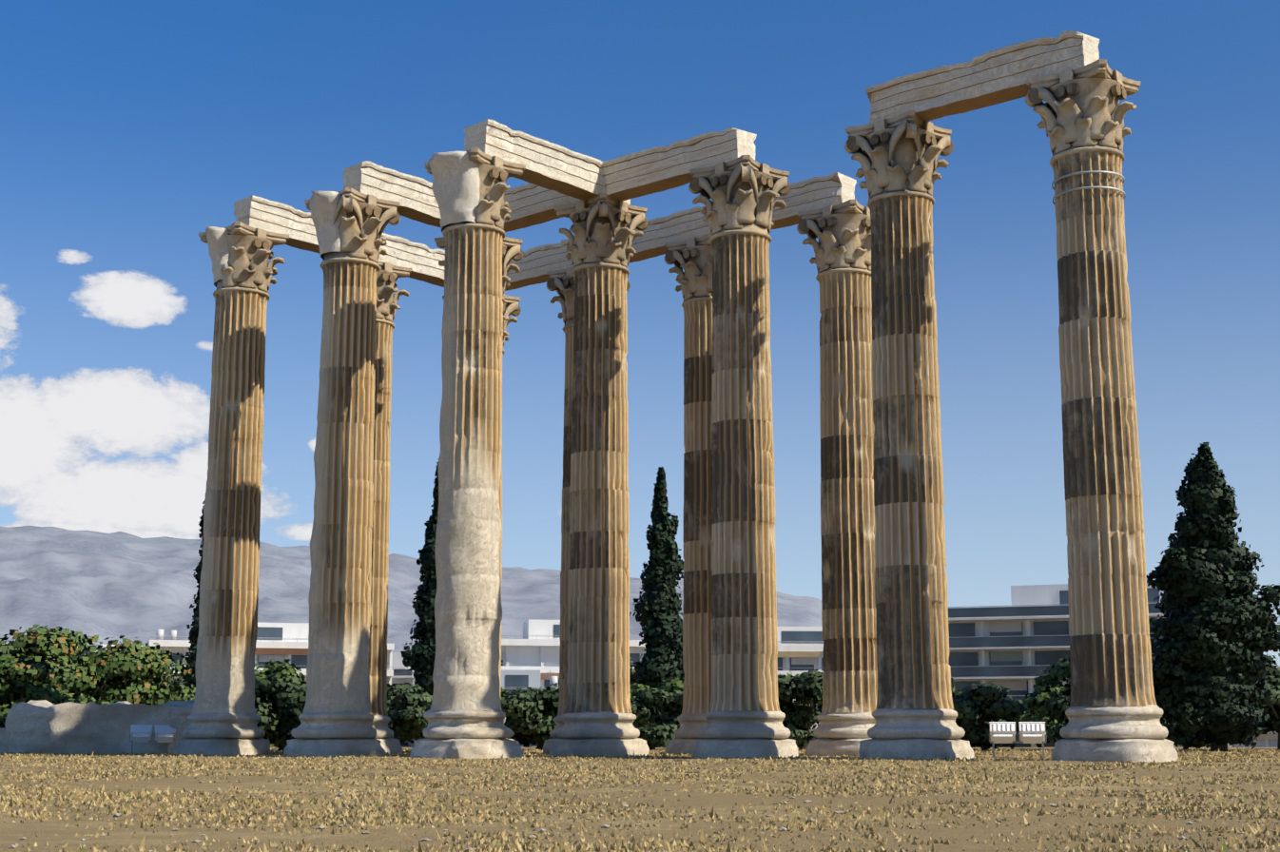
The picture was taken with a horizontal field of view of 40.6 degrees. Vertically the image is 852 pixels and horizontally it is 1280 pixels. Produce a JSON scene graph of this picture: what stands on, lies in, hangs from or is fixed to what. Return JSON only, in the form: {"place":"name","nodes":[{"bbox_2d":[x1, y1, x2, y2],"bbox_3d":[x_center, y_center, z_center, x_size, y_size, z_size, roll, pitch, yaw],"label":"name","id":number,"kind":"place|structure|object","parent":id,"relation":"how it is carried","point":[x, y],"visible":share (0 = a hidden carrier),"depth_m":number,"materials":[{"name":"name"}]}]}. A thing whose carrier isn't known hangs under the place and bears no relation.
{"place":"outdoors","nodes":[
{"label":"outdoors","id":0,"kind":"place"},
{"bbox_2d":[0,525,822,653],"bbox_3d":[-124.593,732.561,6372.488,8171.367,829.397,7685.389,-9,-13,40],"label":"mountain","id":1,"kind":"structure","parent":0,"point":[112,586],"depth_m":5412.26,"materials":[{"name":"grey stone"}]},
{"bbox_2d":[0,746,1279,851],"bbox_3d":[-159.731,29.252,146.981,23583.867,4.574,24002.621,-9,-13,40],"label":"ground","id":2,"kind":"structure","parent":0,"point":[46,831],"depth_m":13.57,"materials":[{"name":"brown soil"}]},
{"bbox_2d":[0,727,9,753],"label":"fallen block","id":3,"kind":"object","parent":2,"relation":"on","point":[4,740],"depth_m":59.15,"materials":[{"name":"stone"}]},
{"bbox_2d":[0,658,98,728],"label":"bush","id":4,"kind":"object","parent":2,"relation":"on","point":[25,671],"visible":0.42,"depth_m":64.58,"materials":[{"name":"green plant"}]},
{"bbox_2d":[77,646,107,658],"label":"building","id":5,"kind":"structure","parent":2,"relation":"on","point":[87,652],"depth_m":344.01,"materials":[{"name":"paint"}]},
{"bbox_2d":[0,624,195,705],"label":"bush","id":6,"kind":"object","parent":2,"relation":"on","point":[100,676],"visible":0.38,"depth_m":73.14,"materials":[{"name":"green plant"}]},
{"bbox_2d":[4,699,193,754],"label":"stone wall","id":7,"kind":"structure","parent":2,"relation":"on","point":[38,727],"depth_m":58.84,"materials":[{"name":"stone"}]},
{"bbox_2d":[129,724,175,753],"bbox_3d":[-16.158,10.415,57.434,1.520,0.981,0.579,3,-11,-15],"label":"floodlight","id":8,"kind":"object","parent":2,"relation":"on","point":[144,733],"visible":0.81,"depth_m":57.32,"materials":[{"name":"white paint"}]},
{"bbox_2d":[120,669,195,704],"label":"bush","id":9,"kind":"object","parent":2,"relation":"on","point":[189,695],"depth_m":83.03,"materials":[{"name":"green plant"}]},
{"bbox_2d":[167,706,193,753],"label":"fallen block","id":10,"kind":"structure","parent":2,"relation":"on","point":[178,722],"depth_m":57.66,"materials":[{"name":"stone"}]},
{"bbox_2d":[177,498,205,688],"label":"cypress","id":11,"kind":"object","parent":2,"relation":"on","point":[192,637],"visible":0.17,"depth_m":107.25,"materials":[{"name":"green plant"}]},
{"bbox_2d":[174,221,289,756],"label":"column","id":12,"kind":"structure","parent":2,"relation":"on","point":[223,718],"depth_m":55.39,"materials":[{"name":"stone"}]},
{"bbox_2d":[232,194,399,265],"bbox_3d":[-11.051,-6.577,59.481,1.090,1.102,6.400,-9,-13,40],"label":"architrave","id":13,"kind":"object","parent":12,"relation":"on","point":[298,226],"visible":0.33,"depth_m":57.85,"materials":[{"name":"stone"}]},
{"bbox_2d":[146,622,394,690],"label":"building","id":14,"kind":"structure","parent":2,"relation":"on","point":[280,642],"depth_m":219.05,"materials":[{"name":"paint"}]},
{"bbox_2d":[253,658,305,746],"bbox_3d":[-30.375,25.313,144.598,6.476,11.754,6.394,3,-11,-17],"label":"bush","id":15,"kind":"object","parent":2,"relation":"on","point":[273,669],"visible":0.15,"depth_m":143.91,"materials":[{"name":"green plant"}]},
{"bbox_2d":[254,675,306,751],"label":"bush","id":16,"kind":"object","parent":2,"relation":"on","point":[279,722],"visible":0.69,"depth_m":70.36,"materials":[{"name":"green plant"}]},
{"bbox_2d":[283,187,400,756],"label":"column","id":17,"kind":"structure","parent":2,"relation":"on","point":[336,717],"depth_m":51.88,"materials":[{"name":"stone"}]},
{"bbox_2d":[342,160,441,227],"bbox_3d":[-6.869,-7.205,55.965,1.090,1.099,6.310,-9,-13,40],"label":"architrave","id":18,"kind":"object","parent":17,"relation":"on","point":[414,196],"visible":0.5,"depth_m":54.48,"materials":[{"name":"stone"}]},
{"bbox_2d":[368,261,412,754],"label":"column","id":19,"kind":"structure","parent":2,"relation":"on","point":[388,275],"depth_m":59.81,"materials":[{"name":"stone"}]},
{"bbox_2d":[378,232,504,294],"bbox_3d":[-7.505,-5.837,63.568,1.090,1.101,6.374,-9,-13,40],"label":"architrave","id":20,"kind":"object","parent":19,"relation":"on","point":[421,260],"visible":0.44,"depth_m":62.45,"materials":[{"name":"stone"}]},
{"bbox_2d":[391,652,415,747],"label":"building","id":21,"kind":"structure","parent":2,"relation":"on","point":[402,674],"depth_m":228.61,"materials":[{"name":"paint"}]},
{"bbox_2d":[387,682,427,742],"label":"bush","id":22,"kind":"object","parent":2,"relation":"on","point":[394,689],"visible":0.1,"depth_m":92.10,"materials":[{"name":"green plant"}]},
{"bbox_2d":[387,691,432,743],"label":"bush","id":23,"kind":"object","parent":2,"relation":"on","point":[405,715],"visible":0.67,"depth_m":75.26,"materials":[{"name":"green plant"}]},
{"bbox_2d":[400,458,438,695],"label":"cypress","id":24,"kind":"object","parent":2,"relation":"on","point":[418,657],"visible":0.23,"depth_m":110.15,"materials":[{"name":"green plant"}]},
{"bbox_2d":[408,147,525,758],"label":"column","id":25,"kind":"structure","parent":2,"relation":"on","point":[464,716],"depth_m":48.34,"materials":[{"name":"stone"}]},
{"bbox_2d":[463,118,630,204],"bbox_3d":[-2.698,-7.835,52.435,1.089,1.093,6.380,-9,-13,40],"label":"architrave","id":26,"kind":"object","parent":25,"relation":"on","point":[560,169],"visible":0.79,"depth_m":51.66,"materials":[{"name":"stone"}]},
{"bbox_2d":[434,236,523,740],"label":"column","id":27,"kind":"structure","parent":2,"relation":"on","point":[511,246],"depth_m":57.87,"materials":[{"name":"stone"}]},
{"bbox_2d":[503,183,581,232],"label":"architrave","id":28,"kind":"object","parent":27,"relation":"on","point":[530,204],"visible":0.38,"depth_m":55.64,"materials":[{"name":"stone"}]},
{"bbox_2d":[442,294,521,739],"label":"column","id":29,"kind":"structure","parent":2,"relation":"on","point":[513,308],"depth_m":65.57,"materials":[{"name":"stone"}]},
{"bbox_2d":[500,669,558,747],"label":"building","id":30,"kind":"structure","parent":2,"relation":"on","point":[515,679],"depth_m":205.92,"materials":[{"name":"paint"}]},
{"bbox_2d":[500,682,559,750],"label":"bush","id":31,"kind":"object","parent":2,"relation":"on","point":[531,714],"visible":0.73,"depth_m":71.62,"materials":[{"name":"green plant"}]},
{"bbox_2d":[501,619,646,688],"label":"building","id":32,"kind":"structure","parent":2,"relation":"on","point":[537,647],"depth_m":212.45,"materials":[{"name":"paint"}]},
{"bbox_2d":[543,266,630,754],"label":"column","id":33,"kind":"structure","parent":2,"relation":"on","point":[561,282],"depth_m":60.65,"materials":[{"name":"stone"}]},
{"bbox_2d":[504,238,571,290],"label":"architrave","id":34,"kind":"object","parent":33,"relation":"on","point":[535,264],"visible":0.42,"depth_m":62.89,"materials":[{"name":"stone"}]},
{"bbox_2d":[561,205,702,269],"bbox_3d":[-0.060,-6.415,60.338,6.384,1.099,1.090,-9,-13,40],"label":"architrave","id":35,"kind":"object","parent":33,"relation":"on","point":[659,233],"visible":0.38,"depth_m":59.16,"materials":[{"name":"stone"}]},
{"bbox_2d":[549,193,649,756],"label":"column","id":36,"kind":"structure","parent":2,"relation":"on","point":[598,717],"depth_m":52.47,"materials":[{"name":"stone"}]},
{"bbox_2d":[629,657,638,687],"bbox_3d":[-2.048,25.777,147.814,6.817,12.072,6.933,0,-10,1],"label":"bush","id":37,"kind":"object","parent":2,"relation":"on","point":[631,670],"depth_m":148.63,"materials":[{"name":"green plant"}]},
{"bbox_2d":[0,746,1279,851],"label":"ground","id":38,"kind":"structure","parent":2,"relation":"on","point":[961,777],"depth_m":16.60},
{"bbox_2d":[7,755,1275,851],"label":"pebbles","id":39,"kind":"object","parent":2,"relation":"on","point":[541,830],"visible":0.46,"depth_m":11.36,"materials":[{"name":"stone"}]},
{"bbox_2d":[629,682,667,727],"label":"bush","id":40,"kind":"object","parent":2,"relation":"on","point":[633,693],"visible":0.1,"depth_m":95.60,"materials":[{"name":"green plant"}]},
{"bbox_2d":[629,466,684,715],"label":"cypress","id":41,"kind":"object","parent":2,"relation":"on","point":[657,608],"visible":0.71,"depth_m":106.78,"materials":[{"name":"green plant"}]},
{"bbox_2d":[630,688,683,749],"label":"bush","id":42,"kind":"object","parent":2,"relation":"on","point":[659,732],"visible":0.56,"depth_m":78.39,"materials":[{"name":"green plant"}]},
{"bbox_2d":[656,675,684,713],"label":"bush","id":43,"kind":"object","parent":2,"relation":"on","point":[671,684],"visible":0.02,"depth_m":94.63,"materials":[{"name":"green plant"}]},
{"bbox_2d":[664,232,712,755],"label":"column","id":44,"kind":"structure","parent":2,"relation":"on","point":[692,257],"depth_m":56.74,"materials":[{"name":"stone"}]},
{"bbox_2d":[679,172,856,241],"bbox_3d":[4.109,-7.043,56.834,6.444,1.087,1.090,-9,-13,40],"label":"architrave","id":45,"kind":"object","parent":44,"relation":"on","point":[833,188],"visible":0.42,"depth_m":55.25,"materials":[{"name":"stone"}]},
{"bbox_2d":[688,155,798,757],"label":"column","id":46,"kind":"structure","parent":2,"relation":"on","point":[746,716],"depth_m":48.96,"materials":[{"name":"stone"}]},
{"bbox_2d":[568,127,756,203],"bbox_3d":[0.559,-7.790,52.700,6.703,1.075,1.090,-9,-13,40],"label":"architrave","id":47,"kind":"object","parent":46,"relation":"on","point":[648,171],"visible":0.83,"depth_m":51.94,"materials":[{"name":"stone"}]},
{"bbox_2d":[777,669,822,750],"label":"bush","id":48,"kind":"object","parent":2,"relation":"on","point":[803,689],"visible":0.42,"depth_m":70.34,"materials":[{"name":"green plant"}]},
{"bbox_2d":[776,626,823,747],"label":"building","id":49,"kind":"structure","parent":2,"relation":"on","point":[800,649],"depth_m":226.26,"materials":[{"name":"paint"}]},
{"bbox_2d":[796,199,877,756],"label":"column","id":50,"kind":"structure","parent":2,"relation":"on","point":[842,261],"depth_m":53.15,"materials":[{"name":"stone"}]},
{"bbox_2d":[844,110,974,759],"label":"column","id":51,"kind":"structure","parent":2,"relation":"on","point":[914,714],"depth_m":45.46,"materials":[{"name":"stone"}]},
{"bbox_2d":[950,678,975,747],"bbox_3d":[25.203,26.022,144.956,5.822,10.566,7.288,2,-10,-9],"label":"bush","id":52,"kind":"object","parent":2,"relation":"on","point":[953,688],"depth_m":145.88,"materials":[{"name":"green plant"}]},
{"bbox_2d":[951,687,1006,725],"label":"bush","id":53,"kind":"object","parent":2,"relation":"on","point":[958,692],"visible":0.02,"depth_m":94.18,"materials":[{"name":"green plant"}]},
{"bbox_2d":[951,682,1029,751],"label":"bush","id":54,"kind":"object","parent":2,"relation":"on","point":[988,703],"visible":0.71,"depth_m":71.21,"materials":[{"name":"green plant"}]},
{"bbox_2d":[989,721,1047,757],"bbox_3d":[10.230,8.511,46.875,1.520,0.981,0.579,-2,-10,13],"label":"floodlight","id":55,"kind":"object","parent":2,"relation":"on","point":[1005,732],"visible":0.96,"depth_m":46.77,"materials":[{"name":"white paint"}]},
{"bbox_2d":[1005,704,1065,747],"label":"bush","id":56,"kind":"object","parent":2,"relation":"on","point":[1049,723],"visible":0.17,"depth_m":94.41,"materials":[{"name":"green plant"}]},
{"bbox_2d":[1021,656,1070,722],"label":"bush","id":57,"kind":"object","parent":2,"relation":"on","point":[1047,687],"visible":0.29,"depth_m":82.00,"materials":[{"name":"green plant"}]},
{"bbox_2d":[1038,695,1070,740],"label":"bush","id":58,"kind":"object","parent":2,"relation":"on","point":[1055,707],"visible":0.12,"depth_m":73.83,"materials":[{"name":"green plant"}]},
{"bbox_2d":[947,582,1234,747],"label":"building","id":59,"kind":"structure","parent":2,"relation":"on","point":[1019,644],"depth_m":159.99,"materials":[{"name":"paint"}]},
{"bbox_2d":[1025,58,1177,762],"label":"column","id":60,"kind":"structure","parent":2,"relation":"on","point":[1114,711],"depth_m":41.92,"materials":[{"name":"stone"}]},
{"bbox_2d":[865,30,1099,123],"bbox_3d":[8.944,-9.060,45.654,6.364,1.105,1.089,-9,-13,40],"label":"architrave","id":61,"kind":"object","parent":60,"relation":"on","point":[995,77],"visible":0.9,"depth_m":45.22,"materials":[{"name":"stone"}]},
{"bbox_2d":[1159,713,1210,749],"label":"bush","id":62,"kind":"object","parent":2,"relation":"on","point":[1186,741],"visible":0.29,"depth_m":77.21,"materials":[{"name":"green plant"}]},
{"bbox_2d":[1146,442,1279,751],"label":"cypress","id":63,"kind":"object","parent":2,"relation":"on","point":[1218,626],"visible":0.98,"depth_m":66.51,"materials":[{"name":"green plant"}]},
{"bbox_2d":[1234,652,1278,747],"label":"building","id":64,"kind":"structure","parent":2,"relation":"on","point":[1269,740],"depth_m":199.71,"materials":[{"name":"paint"}]},
{"bbox_2d":[1249,663,1279,750],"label":"bush","id":65,"kind":"object","parent":2,"relation":"on","point":[1271,707],"visible":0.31,"depth_m":73.17,"materials":[{"name":"green plant"}]},
{"bbox_2d":[0,0,1279,665],"label":"sky","id":66,"kind":"structure","parent":0,"point":[129,129],"materials":[{"name":"blue"}]}
]}

